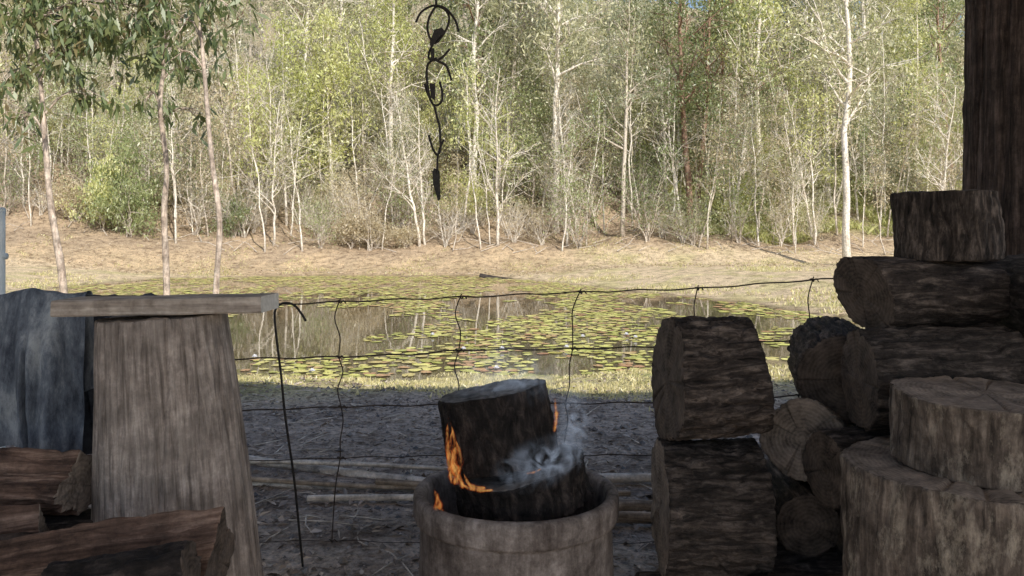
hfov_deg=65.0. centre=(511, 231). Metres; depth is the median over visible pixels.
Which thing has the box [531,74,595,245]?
bare tree
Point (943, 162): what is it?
sapling
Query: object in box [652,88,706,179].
sapling
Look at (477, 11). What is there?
eucalyptus tree
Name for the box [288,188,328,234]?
twiggy shrub
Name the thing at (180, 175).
shrub
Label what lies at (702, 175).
twiggy shrub
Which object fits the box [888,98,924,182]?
bare tree
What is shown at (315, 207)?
twiggy shrub
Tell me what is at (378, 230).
shrub
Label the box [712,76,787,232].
bare tree
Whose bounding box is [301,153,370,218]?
twiggy shrub
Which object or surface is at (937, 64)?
sapling
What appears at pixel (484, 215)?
twiggy shrub
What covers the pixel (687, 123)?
understorey tree
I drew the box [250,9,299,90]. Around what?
bare tree
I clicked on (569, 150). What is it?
sapling
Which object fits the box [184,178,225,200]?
twiggy shrub
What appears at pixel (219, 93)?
twiggy shrub
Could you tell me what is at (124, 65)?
bare tree
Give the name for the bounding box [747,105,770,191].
sapling
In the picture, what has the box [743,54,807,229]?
sapling
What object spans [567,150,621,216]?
twiggy shrub
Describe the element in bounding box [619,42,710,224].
bare tree
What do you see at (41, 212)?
twiggy shrub
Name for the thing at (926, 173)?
twiggy shrub
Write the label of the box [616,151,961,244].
hillside grass
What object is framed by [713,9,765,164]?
sapling
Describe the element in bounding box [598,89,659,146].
understorey tree
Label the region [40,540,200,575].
split log
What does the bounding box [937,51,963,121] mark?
sapling
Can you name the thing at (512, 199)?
twiggy shrub
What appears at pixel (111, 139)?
sapling
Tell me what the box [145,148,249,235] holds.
twiggy shrub
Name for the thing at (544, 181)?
twiggy shrub
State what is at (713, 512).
log
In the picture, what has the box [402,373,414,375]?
lily pad
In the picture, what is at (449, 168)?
shrub
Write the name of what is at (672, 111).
sapling
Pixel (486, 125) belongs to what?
sapling
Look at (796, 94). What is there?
understorey tree
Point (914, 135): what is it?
sapling
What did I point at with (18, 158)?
twiggy shrub
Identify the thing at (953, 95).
sapling
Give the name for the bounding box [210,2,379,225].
understorey tree
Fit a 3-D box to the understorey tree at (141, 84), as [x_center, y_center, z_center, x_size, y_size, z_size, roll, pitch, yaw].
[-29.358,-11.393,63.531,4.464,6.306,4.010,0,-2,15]
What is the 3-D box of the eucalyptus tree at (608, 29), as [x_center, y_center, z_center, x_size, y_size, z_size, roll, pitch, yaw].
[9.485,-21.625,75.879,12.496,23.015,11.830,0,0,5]
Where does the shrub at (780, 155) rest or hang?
on the ground at (130, 252)
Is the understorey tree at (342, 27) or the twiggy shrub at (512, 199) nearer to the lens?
the twiggy shrub at (512, 199)
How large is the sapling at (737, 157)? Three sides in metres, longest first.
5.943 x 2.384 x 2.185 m
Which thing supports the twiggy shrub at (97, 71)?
on the ground at (130, 252)
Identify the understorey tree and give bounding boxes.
[0,1,30,74]
[0,37,95,172]
[2,65,29,128]
[9,11,150,181]
[28,1,81,116]
[40,66,101,169]
[88,81,163,223]
[100,54,181,182]
[103,55,164,177]
[121,53,153,114]
[123,2,189,105]
[140,13,211,90]
[150,42,223,180]
[181,72,221,130]
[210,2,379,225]
[216,53,244,109]
[219,7,250,55]
[228,29,313,131]
[236,0,270,47]
[270,3,383,219]
[283,69,337,211]
[289,6,412,190]
[298,7,401,167]
[313,0,365,104]
[338,9,421,142]
[360,90,448,208]
[376,82,448,167]
[394,85,461,198]
[425,12,451,87]
[428,9,522,158]
[428,20,488,110]
[430,57,468,152]
[477,73,569,229]
[503,40,567,192]
[526,0,621,163]
[527,16,630,215]
[529,5,577,117]
[571,51,596,111]
[582,78,628,162]
[583,1,618,71]
[590,17,624,69]
[593,37,616,93]
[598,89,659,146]
[600,22,654,103]
[604,72,672,165]
[655,58,712,174]
[676,70,710,138]
[749,53,842,216]
[769,8,843,91]
[773,108,849,205]
[812,60,878,139]
[823,85,862,150]
[830,47,904,127]
[831,75,954,216]
[896,82,929,138]
[905,122,961,190]
[911,103,955,181]
[915,54,959,154]
[928,94,962,162]
[943,109,962,173]
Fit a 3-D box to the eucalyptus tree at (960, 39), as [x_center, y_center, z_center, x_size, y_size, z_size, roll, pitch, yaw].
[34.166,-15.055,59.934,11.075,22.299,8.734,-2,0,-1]
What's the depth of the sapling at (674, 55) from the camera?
72.99 m
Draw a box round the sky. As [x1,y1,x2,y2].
[453,0,964,35]
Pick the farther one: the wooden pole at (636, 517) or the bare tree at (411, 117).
the bare tree at (411, 117)
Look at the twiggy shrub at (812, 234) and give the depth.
46.89 m
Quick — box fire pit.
[413,468,618,575]
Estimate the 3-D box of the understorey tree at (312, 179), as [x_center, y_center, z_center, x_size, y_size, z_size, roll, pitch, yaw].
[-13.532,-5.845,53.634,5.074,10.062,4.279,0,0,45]
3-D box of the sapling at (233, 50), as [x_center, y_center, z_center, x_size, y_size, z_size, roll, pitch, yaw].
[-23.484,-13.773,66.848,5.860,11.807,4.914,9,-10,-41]
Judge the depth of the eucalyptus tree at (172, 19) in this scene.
54.22 m
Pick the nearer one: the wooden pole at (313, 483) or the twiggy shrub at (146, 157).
the wooden pole at (313, 483)
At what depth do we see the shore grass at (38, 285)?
35.02 m
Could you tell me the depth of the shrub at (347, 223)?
45.66 m
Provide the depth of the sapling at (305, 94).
48.94 m
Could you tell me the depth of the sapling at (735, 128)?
47.63 m
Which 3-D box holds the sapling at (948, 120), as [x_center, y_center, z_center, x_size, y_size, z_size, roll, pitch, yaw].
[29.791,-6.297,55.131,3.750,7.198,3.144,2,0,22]
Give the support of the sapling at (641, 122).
on the ground at (130, 252)
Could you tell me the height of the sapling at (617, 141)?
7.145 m
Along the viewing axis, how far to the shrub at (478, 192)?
50.26 m
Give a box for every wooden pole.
[249,455,425,480]
[249,459,447,470]
[251,476,415,489]
[252,482,413,491]
[307,494,413,501]
[375,477,630,496]
[598,473,650,482]
[617,511,650,523]
[619,499,652,511]
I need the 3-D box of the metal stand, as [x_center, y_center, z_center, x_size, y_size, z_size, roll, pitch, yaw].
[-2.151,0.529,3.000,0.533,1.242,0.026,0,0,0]
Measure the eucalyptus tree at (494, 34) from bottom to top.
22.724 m
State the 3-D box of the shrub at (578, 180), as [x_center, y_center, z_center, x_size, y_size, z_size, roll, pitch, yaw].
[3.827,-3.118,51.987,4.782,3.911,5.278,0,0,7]
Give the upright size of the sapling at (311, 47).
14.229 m
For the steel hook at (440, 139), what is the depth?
2.30 m
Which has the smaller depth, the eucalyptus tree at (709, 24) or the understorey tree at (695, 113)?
the eucalyptus tree at (709, 24)
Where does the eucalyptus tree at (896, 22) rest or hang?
on the ground at (130, 252)
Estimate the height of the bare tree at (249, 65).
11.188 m
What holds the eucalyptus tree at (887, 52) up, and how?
on the ground at (130, 252)
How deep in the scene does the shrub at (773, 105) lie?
76.47 m
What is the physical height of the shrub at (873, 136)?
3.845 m
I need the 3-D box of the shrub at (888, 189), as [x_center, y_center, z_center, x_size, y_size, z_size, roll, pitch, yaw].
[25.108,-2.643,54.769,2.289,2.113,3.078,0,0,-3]
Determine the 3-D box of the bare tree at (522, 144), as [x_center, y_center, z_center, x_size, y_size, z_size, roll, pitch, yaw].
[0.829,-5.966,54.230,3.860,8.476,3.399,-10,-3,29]
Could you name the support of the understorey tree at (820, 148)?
on the ground at (130, 252)
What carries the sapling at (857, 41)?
on the ground at (130, 252)
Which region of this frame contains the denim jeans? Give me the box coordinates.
[0,288,93,451]
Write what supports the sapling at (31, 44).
on the ground at (130, 252)
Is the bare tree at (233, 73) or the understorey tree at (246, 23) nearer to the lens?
the bare tree at (233, 73)
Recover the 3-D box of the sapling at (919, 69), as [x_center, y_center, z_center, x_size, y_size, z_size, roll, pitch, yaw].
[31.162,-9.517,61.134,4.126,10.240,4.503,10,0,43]
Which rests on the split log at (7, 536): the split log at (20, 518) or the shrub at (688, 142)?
the split log at (20, 518)
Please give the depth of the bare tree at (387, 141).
49.72 m
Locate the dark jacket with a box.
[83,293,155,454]
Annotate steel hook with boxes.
[415,4,459,47]
[424,57,443,105]
[427,45,451,80]
[428,105,441,155]
[432,139,444,200]
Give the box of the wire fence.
[235,277,832,543]
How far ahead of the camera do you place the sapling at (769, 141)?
48.40 m
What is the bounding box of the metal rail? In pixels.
[86,295,134,295]
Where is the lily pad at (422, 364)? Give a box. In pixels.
[414,363,429,365]
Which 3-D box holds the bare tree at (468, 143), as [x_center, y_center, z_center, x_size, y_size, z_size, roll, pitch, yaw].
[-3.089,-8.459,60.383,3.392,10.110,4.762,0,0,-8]
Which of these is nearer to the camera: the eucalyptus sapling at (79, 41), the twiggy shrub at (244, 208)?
the eucalyptus sapling at (79, 41)
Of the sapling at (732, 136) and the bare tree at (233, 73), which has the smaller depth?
the sapling at (732, 136)
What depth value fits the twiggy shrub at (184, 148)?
58.54 m
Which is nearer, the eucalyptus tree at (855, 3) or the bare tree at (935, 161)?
the bare tree at (935, 161)
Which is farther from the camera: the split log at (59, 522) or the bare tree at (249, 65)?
the bare tree at (249, 65)
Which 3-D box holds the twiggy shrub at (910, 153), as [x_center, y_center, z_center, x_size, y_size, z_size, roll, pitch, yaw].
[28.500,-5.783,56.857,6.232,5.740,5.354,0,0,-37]
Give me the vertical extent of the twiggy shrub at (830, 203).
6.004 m
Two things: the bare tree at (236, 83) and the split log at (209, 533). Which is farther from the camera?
the bare tree at (236, 83)
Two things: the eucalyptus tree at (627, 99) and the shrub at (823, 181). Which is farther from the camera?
the shrub at (823, 181)
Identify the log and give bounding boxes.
[0,447,91,515]
[0,504,49,533]
[0,506,234,575]
[0,529,57,539]
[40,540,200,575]
[43,509,92,530]
[91,314,263,575]
[438,378,558,478]
[451,444,593,521]
[479,273,507,277]
[635,571,660,575]
[650,437,776,575]
[651,316,774,440]
[759,397,852,481]
[766,459,839,556]
[768,538,842,575]
[787,316,859,425]
[802,426,889,509]
[833,256,1010,327]
[840,326,1023,430]
[840,435,1023,575]
[888,375,1023,492]
[890,189,1005,261]
[993,254,1023,336]
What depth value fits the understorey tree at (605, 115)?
60.55 m
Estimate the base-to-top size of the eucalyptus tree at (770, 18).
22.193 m
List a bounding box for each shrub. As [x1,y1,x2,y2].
[0,111,32,137]
[0,128,64,196]
[0,152,35,195]
[0,160,42,215]
[1,79,58,137]
[2,77,60,129]
[6,169,55,215]
[15,112,126,193]
[20,82,97,158]
[33,169,114,221]
[46,71,111,135]
[55,146,133,231]
[57,146,109,181]
[59,124,171,218]
[63,125,168,231]
[69,49,126,86]
[74,64,127,96]
[78,165,169,237]
[93,95,137,150]
[94,94,114,138]
[95,114,185,201]
[98,77,118,102]
[101,45,145,87]
[102,12,147,78]
[135,114,165,156]
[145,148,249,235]
[148,167,193,207]
[151,161,209,205]
[152,89,228,150]
[183,132,220,163]
[184,46,244,114]
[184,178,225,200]
[185,143,287,237]
[192,161,250,230]
[198,130,247,183]
[200,184,270,237]
[215,185,265,233]
[221,98,269,173]
[230,134,298,176]
[232,183,279,224]
[237,144,314,219]
[243,61,276,94]
[244,200,267,232]
[245,47,319,127]
[265,122,347,199]
[266,91,313,136]
[271,163,300,205]
[275,163,330,224]
[277,167,344,238]
[287,182,358,248]
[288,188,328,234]
[295,181,334,207]
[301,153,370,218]
[305,201,383,249]
[311,143,408,237]
[311,167,353,228]
[333,192,392,250]
[338,93,384,155]
[340,208,401,249]
[346,209,378,246]
[347,133,406,191]
[356,138,448,228]
[356,175,436,218]
[360,139,465,239]
[374,80,447,146]
[378,219,432,247]
[410,94,439,119]
[411,178,481,247]
[414,92,447,117]
[416,165,512,223]
[418,148,468,196]
[425,110,466,165]
[428,98,453,127]
[434,117,467,153]
[435,122,467,163]
[441,153,504,217]
[443,144,466,167]
[445,193,470,225]
[459,197,489,233]
[461,108,549,172]
[465,141,515,180]
[466,92,514,140]
[466,173,509,226]
[479,180,547,242]
[481,141,539,209]
[483,182,531,236]
[498,104,549,161]
[502,104,547,166]
[505,122,549,175]
[514,164,552,200]
[515,168,539,189]
[517,66,561,121]
[517,141,592,209]
[517,193,565,244]
[524,167,601,233]
[530,163,628,248]
[535,88,604,148]
[536,104,588,162]
[538,155,607,201]
[540,140,610,202]
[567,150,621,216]
[579,99,623,145]
[581,118,684,216]
[582,97,623,152]
[582,163,601,184]
[585,127,658,206]
[590,122,629,169]
[592,156,635,188]
[595,135,701,241]
[603,144,667,195]
[608,158,649,198]
[618,116,667,152]
[623,104,665,149]
[627,133,679,192]
[638,184,683,237]
[641,163,681,202]
[643,122,689,159]
[650,162,734,245]
[653,120,714,160]
[653,189,709,243]
[680,151,710,174]
[683,158,705,180]
[691,141,766,199]
[693,170,787,243]
[700,166,778,221]
[700,171,790,224]
[741,172,821,246]
[747,131,806,188]
[749,110,788,139]
[751,143,805,178]
[756,141,810,204]
[761,89,796,137]
[762,91,802,111]
[767,125,809,175]
[774,135,871,222]
[780,96,816,140]
[791,197,838,243]
[798,185,819,199]
[806,166,842,194]
[812,124,888,172]
[831,126,898,164]
[831,127,909,197]
[834,119,903,183]
[863,131,953,179]
[865,178,902,205]
[888,119,959,186]
[889,145,961,191]
[889,160,934,193]
[904,174,948,190]
[913,173,959,189]
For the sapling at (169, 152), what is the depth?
43.59 m
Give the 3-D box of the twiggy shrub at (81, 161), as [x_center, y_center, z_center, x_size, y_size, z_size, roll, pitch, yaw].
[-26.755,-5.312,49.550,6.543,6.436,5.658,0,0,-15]
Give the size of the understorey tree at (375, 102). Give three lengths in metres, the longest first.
12.896 x 8.781 x 7.889 m
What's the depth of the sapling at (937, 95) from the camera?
46.98 m
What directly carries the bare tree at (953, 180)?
on the ground at (130, 252)
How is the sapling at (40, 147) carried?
on the ground at (130, 252)
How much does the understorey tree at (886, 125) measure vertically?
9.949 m
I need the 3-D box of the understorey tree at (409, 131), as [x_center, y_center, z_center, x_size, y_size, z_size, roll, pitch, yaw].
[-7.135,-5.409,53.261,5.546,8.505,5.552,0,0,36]
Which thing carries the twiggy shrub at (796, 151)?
on the ground at (130, 252)
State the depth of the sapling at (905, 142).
50.65 m
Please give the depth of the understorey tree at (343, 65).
51.65 m
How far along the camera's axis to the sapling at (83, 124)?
48.37 m
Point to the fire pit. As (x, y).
(578, 542)
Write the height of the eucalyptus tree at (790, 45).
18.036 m
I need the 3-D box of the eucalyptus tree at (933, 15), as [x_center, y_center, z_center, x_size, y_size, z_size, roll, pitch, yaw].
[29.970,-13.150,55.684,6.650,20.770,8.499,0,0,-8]
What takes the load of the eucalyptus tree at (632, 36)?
on the ground at (130, 252)
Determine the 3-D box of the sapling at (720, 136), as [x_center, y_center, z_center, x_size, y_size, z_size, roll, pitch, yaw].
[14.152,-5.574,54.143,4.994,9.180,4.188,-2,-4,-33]
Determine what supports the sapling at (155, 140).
on the ground at (130, 252)
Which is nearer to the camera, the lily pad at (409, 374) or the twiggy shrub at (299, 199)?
the lily pad at (409, 374)
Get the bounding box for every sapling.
[0,0,176,292]
[0,8,76,181]
[0,30,38,154]
[0,51,18,140]
[0,53,27,206]
[1,33,46,95]
[4,2,33,65]
[5,77,58,225]
[10,3,120,172]
[20,42,58,151]
[28,87,76,181]
[48,55,109,181]
[74,113,111,176]
[81,86,135,180]
[91,0,232,294]
[115,37,220,243]
[117,29,161,126]
[126,62,201,233]
[143,0,270,293]
[158,56,212,200]
[158,88,192,227]
[166,4,237,225]
[173,7,249,234]
[175,88,228,236]
[176,67,199,178]
[185,150,224,232]
[191,118,246,221]
[197,104,232,155]
[199,37,293,194]
[210,65,259,193]
[212,0,261,113]
[215,53,289,211]
[215,157,252,226]
[221,56,284,251]
[224,53,274,215]
[233,95,290,201]
[239,70,325,250]
[239,74,286,190]
[241,90,292,208]
[260,13,294,71]
[265,47,342,235]
[275,7,378,205]
[278,9,329,130]
[287,0,326,175]
[287,0,345,134]
[299,31,379,182]
[304,122,367,239]
[311,0,360,148]
[318,11,386,219]
[329,32,384,114]
[354,95,378,151]
[358,97,428,249]
[359,122,394,182]
[375,54,441,158]
[396,0,451,150]
[408,7,469,166]
[415,2,464,136]
[422,43,509,248]
[428,20,509,227]
[429,1,492,134]
[432,148,476,250]
[435,70,485,201]
[450,101,518,244]
[457,3,529,130]
[459,51,522,189]
[463,85,504,180]
[470,80,501,195]
[473,43,528,220]
[476,94,528,238]
[478,96,549,221]
[535,30,588,190]
[539,115,596,250]
[541,0,596,93]
[546,69,598,206]
[551,66,589,230]
[559,85,626,245]
[565,63,629,228]
[567,71,628,232]
[570,25,609,103]
[590,0,694,180]
[592,16,671,218]
[600,44,639,158]
[601,101,634,194]
[623,49,672,176]
[627,46,700,193]
[630,3,692,189]
[633,71,708,218]
[643,36,678,167]
[645,101,659,167]
[648,71,706,195]
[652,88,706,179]
[664,24,689,125]
[676,104,714,223]
[679,88,731,223]
[681,5,761,213]
[682,99,755,247]
[685,85,759,249]
[686,0,710,61]
[688,4,727,123]
[692,123,732,216]
[696,0,800,234]
[696,84,752,183]
[699,60,771,237]
[708,77,811,245]
[709,62,739,163]
[711,19,777,162]
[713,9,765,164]
[718,112,759,169]
[719,142,754,234]
[741,84,810,231]
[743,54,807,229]
[743,124,788,230]
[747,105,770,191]
[749,0,809,165]
[762,83,792,149]
[763,127,801,243]
[769,47,795,96]
[775,160,826,252]
[781,73,868,245]
[792,1,833,88]
[792,93,847,186]
[797,68,843,167]
[800,9,879,234]
[807,27,880,216]
[812,13,919,173]
[815,82,842,153]
[826,0,942,229]
[845,13,869,110]
[847,112,890,246]
[851,63,893,166]
[851,132,905,254]
[852,37,888,113]
[855,65,904,217]
[875,1,932,175]
[880,75,955,191]
[882,40,963,190]
[884,60,946,237]
[887,107,952,190]
[891,0,962,103]
[891,12,962,186]
[891,48,940,190]
[898,27,930,97]
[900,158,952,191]
[901,47,953,126]
[926,94,962,149]
[926,125,961,190]
[932,58,963,189]
[935,8,963,169]
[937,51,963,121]
[939,58,962,182]
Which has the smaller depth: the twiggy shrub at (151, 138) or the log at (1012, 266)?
the log at (1012, 266)
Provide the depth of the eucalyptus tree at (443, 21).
66.46 m
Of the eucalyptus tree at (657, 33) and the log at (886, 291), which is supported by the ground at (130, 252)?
the eucalyptus tree at (657, 33)
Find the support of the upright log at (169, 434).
on the ground at (130, 252)
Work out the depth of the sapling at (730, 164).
44.25 m
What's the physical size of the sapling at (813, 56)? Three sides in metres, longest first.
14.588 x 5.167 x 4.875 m
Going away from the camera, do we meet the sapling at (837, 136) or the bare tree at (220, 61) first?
the sapling at (837, 136)
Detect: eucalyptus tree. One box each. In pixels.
[0,2,22,75]
[1,2,105,118]
[42,0,146,158]
[107,0,125,112]
[113,0,260,172]
[132,0,246,139]
[141,0,255,162]
[210,0,274,120]
[217,0,264,63]
[240,1,310,82]
[241,0,286,68]
[257,0,367,116]
[258,0,373,208]
[259,0,305,64]
[275,0,370,123]
[277,0,415,188]
[331,0,390,104]
[337,0,467,211]
[355,0,429,157]
[363,0,448,163]
[365,0,430,159]
[368,0,427,22]
[387,0,533,181]
[394,0,472,149]
[402,0,538,223]
[407,1,495,115]
[408,0,440,37]
[418,0,443,40]
[421,0,507,96]
[435,0,604,201]
[461,0,545,198]
[464,0,538,160]
[468,0,587,186]
[468,0,603,162]
[500,0,656,233]
[519,3,583,140]
[522,0,597,135]
[535,0,622,97]
[557,0,688,236]
[568,0,610,89]
[580,0,683,164]
[583,0,682,224]
[584,0,670,115]
[585,0,684,148]
[601,0,684,61]
[618,0,777,227]
[619,0,682,110]
[620,4,700,200]
[625,0,768,215]
[665,0,794,179]
[682,0,789,178]
[684,0,795,181]
[692,0,839,197]
[693,2,731,105]
[696,0,846,210]
[716,0,843,150]
[745,0,810,153]
[759,0,874,169]
[759,0,949,257]
[765,0,858,156]
[768,0,927,206]
[775,0,818,119]
[778,0,931,202]
[804,0,860,35]
[817,0,900,111]
[829,0,905,91]
[843,0,930,140]
[850,0,963,145]
[855,0,935,152]
[875,0,963,187]
[887,0,964,69]
[897,0,964,176]
[908,0,963,66]
[910,0,963,96]
[912,0,964,84]
[942,0,964,65]
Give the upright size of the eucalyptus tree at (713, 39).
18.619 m
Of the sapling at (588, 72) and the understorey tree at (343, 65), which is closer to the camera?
the understorey tree at (343, 65)
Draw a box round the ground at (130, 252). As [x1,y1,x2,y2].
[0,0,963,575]
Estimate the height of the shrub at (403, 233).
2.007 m
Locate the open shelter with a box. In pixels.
[962,0,1023,326]
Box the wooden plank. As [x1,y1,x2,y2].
[50,293,278,316]
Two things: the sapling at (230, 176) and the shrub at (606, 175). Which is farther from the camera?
the shrub at (606, 175)
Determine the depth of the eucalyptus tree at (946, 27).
74.56 m
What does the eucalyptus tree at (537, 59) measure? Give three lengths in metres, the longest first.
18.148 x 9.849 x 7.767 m
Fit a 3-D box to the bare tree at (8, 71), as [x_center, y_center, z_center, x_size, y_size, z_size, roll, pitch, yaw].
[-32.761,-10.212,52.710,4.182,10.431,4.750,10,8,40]
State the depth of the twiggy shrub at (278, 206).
51.54 m
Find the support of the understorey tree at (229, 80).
on the ground at (130, 252)
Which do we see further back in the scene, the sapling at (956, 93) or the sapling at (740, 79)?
the sapling at (740, 79)
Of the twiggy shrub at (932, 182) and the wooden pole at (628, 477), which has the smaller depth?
the wooden pole at (628, 477)
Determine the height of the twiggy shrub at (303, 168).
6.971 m
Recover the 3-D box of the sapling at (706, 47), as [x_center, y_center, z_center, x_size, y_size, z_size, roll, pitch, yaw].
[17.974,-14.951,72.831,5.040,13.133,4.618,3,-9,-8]
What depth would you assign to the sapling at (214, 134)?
53.67 m
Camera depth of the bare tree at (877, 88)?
60.79 m
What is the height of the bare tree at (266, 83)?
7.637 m
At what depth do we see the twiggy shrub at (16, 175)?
47.70 m
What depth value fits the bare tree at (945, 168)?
44.46 m
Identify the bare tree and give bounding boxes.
[0,3,50,147]
[0,39,20,146]
[0,47,74,153]
[0,88,57,207]
[0,93,32,188]
[5,31,99,163]
[49,76,100,166]
[93,61,164,170]
[104,8,158,130]
[109,58,138,113]
[117,36,156,104]
[122,85,195,210]
[139,21,229,208]
[176,100,234,223]
[192,55,217,154]
[200,7,264,187]
[208,5,243,119]
[210,23,274,138]
[210,77,311,245]
[219,21,284,131]
[220,68,260,159]
[228,24,326,224]
[245,59,293,119]
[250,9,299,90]
[273,16,299,98]
[315,104,357,191]
[328,0,386,155]
[352,65,449,246]
[363,62,432,231]
[378,66,438,244]
[378,77,425,164]
[388,8,439,155]
[410,123,446,203]
[449,54,547,246]
[450,71,489,176]
[479,133,516,213]
[486,80,525,211]
[487,129,510,204]
[493,101,535,170]
[494,117,519,214]
[504,80,543,200]
[512,73,600,234]
[513,88,583,232]
[530,130,586,241]
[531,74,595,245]
[545,60,621,201]
[608,57,651,163]
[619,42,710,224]
[641,40,674,147]
[653,31,728,190]
[680,75,748,188]
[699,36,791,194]
[707,116,744,234]
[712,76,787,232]
[728,75,794,214]
[757,67,856,237]
[763,105,830,245]
[794,77,815,148]
[816,72,895,219]
[857,26,909,131]
[888,58,930,142]
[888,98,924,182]
[893,42,955,146]
[899,110,962,190]
[907,59,962,190]
[914,61,963,189]
[925,0,960,96]
[939,38,963,170]
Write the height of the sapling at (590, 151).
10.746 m
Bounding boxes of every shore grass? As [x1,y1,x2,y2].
[6,197,856,314]
[237,363,793,410]
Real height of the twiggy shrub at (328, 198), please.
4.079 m
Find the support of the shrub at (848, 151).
on the ground at (130, 252)
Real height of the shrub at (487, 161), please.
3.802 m
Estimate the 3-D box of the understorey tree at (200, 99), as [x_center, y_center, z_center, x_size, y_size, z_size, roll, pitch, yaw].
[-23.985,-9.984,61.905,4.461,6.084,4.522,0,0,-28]
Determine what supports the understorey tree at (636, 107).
on the ground at (130, 252)
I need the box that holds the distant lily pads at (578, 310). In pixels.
[68,275,817,360]
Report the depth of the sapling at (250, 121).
49.58 m
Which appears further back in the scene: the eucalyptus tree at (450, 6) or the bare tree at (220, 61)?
the bare tree at (220, 61)
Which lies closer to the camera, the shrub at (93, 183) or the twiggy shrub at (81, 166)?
the shrub at (93, 183)
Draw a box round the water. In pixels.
[54,275,854,382]
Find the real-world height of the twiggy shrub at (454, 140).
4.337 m
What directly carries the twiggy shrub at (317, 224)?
on the ground at (130, 252)
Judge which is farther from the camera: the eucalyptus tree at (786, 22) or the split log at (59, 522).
the eucalyptus tree at (786, 22)
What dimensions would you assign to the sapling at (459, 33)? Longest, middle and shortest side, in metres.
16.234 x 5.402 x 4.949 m
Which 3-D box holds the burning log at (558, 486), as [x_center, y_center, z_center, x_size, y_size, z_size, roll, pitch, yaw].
[0.031,0.746,2.365,0.410,0.130,0.422,-11,0,0]
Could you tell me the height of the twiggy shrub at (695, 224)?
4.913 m
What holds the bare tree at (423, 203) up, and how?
on the ground at (130, 252)
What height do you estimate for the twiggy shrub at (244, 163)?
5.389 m
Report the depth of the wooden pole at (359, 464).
3.78 m
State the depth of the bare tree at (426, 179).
53.39 m
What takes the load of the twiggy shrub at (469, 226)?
on the ground at (130, 252)
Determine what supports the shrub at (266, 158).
on the ground at (130, 252)
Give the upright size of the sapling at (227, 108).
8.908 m
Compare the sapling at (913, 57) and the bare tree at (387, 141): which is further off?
the sapling at (913, 57)
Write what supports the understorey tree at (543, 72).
on the ground at (130, 252)
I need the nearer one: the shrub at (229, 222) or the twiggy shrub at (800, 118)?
the shrub at (229, 222)
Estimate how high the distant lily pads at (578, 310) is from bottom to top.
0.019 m
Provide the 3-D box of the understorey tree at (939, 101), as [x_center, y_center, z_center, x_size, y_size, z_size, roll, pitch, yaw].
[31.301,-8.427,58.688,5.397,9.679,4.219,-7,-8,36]
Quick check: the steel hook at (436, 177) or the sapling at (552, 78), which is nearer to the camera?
the steel hook at (436, 177)
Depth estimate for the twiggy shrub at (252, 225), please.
46.94 m
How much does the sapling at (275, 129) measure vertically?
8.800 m
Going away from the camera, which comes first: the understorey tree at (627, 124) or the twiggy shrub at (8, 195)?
the twiggy shrub at (8, 195)
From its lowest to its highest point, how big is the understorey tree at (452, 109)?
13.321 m
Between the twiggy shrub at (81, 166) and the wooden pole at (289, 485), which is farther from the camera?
the twiggy shrub at (81, 166)
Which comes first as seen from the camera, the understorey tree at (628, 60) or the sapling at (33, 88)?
the sapling at (33, 88)
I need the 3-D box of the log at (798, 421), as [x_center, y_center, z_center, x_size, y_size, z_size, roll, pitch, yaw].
[0.933,0.647,2.500,0.239,0.242,0.350,33,3,32]
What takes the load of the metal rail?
on the ground at (130, 252)
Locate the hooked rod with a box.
[273,302,306,566]
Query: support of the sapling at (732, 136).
on the ground at (130, 252)
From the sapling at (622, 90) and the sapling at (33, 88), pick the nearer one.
the sapling at (33, 88)
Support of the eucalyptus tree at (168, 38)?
on the ground at (130, 252)
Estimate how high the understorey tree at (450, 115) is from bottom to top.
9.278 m
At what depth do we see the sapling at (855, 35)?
51.70 m
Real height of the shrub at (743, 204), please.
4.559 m
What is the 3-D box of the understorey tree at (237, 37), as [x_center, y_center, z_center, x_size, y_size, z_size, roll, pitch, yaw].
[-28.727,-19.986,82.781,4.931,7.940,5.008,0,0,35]
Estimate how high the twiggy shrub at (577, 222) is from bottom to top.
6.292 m
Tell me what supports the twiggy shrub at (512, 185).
on the ground at (130, 252)
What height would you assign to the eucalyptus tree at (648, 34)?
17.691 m
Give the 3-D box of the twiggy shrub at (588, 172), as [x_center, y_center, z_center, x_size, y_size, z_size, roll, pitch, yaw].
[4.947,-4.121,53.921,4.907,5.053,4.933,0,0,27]
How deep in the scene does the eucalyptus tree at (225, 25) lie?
67.37 m
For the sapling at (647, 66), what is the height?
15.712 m
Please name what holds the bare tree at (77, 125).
on the ground at (130, 252)
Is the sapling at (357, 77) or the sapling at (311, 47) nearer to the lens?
the sapling at (357, 77)
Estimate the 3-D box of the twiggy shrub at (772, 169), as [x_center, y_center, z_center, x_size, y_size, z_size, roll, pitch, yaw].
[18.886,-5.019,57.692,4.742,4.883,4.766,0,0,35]
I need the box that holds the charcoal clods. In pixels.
[240,379,796,575]
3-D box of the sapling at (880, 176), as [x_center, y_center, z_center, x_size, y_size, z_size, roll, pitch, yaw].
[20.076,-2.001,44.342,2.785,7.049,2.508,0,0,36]
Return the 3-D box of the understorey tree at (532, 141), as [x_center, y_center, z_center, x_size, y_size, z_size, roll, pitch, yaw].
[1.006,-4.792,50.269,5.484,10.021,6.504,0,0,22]
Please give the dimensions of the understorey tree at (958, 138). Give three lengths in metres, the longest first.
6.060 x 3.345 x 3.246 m
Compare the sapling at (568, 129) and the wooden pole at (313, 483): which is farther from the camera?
the sapling at (568, 129)
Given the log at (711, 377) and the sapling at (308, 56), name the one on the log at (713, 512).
the log at (711, 377)
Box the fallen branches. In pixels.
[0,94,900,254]
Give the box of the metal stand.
[0,207,8,447]
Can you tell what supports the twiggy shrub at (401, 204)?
on the ground at (130, 252)
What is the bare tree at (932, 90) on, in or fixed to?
on the ground at (130, 252)

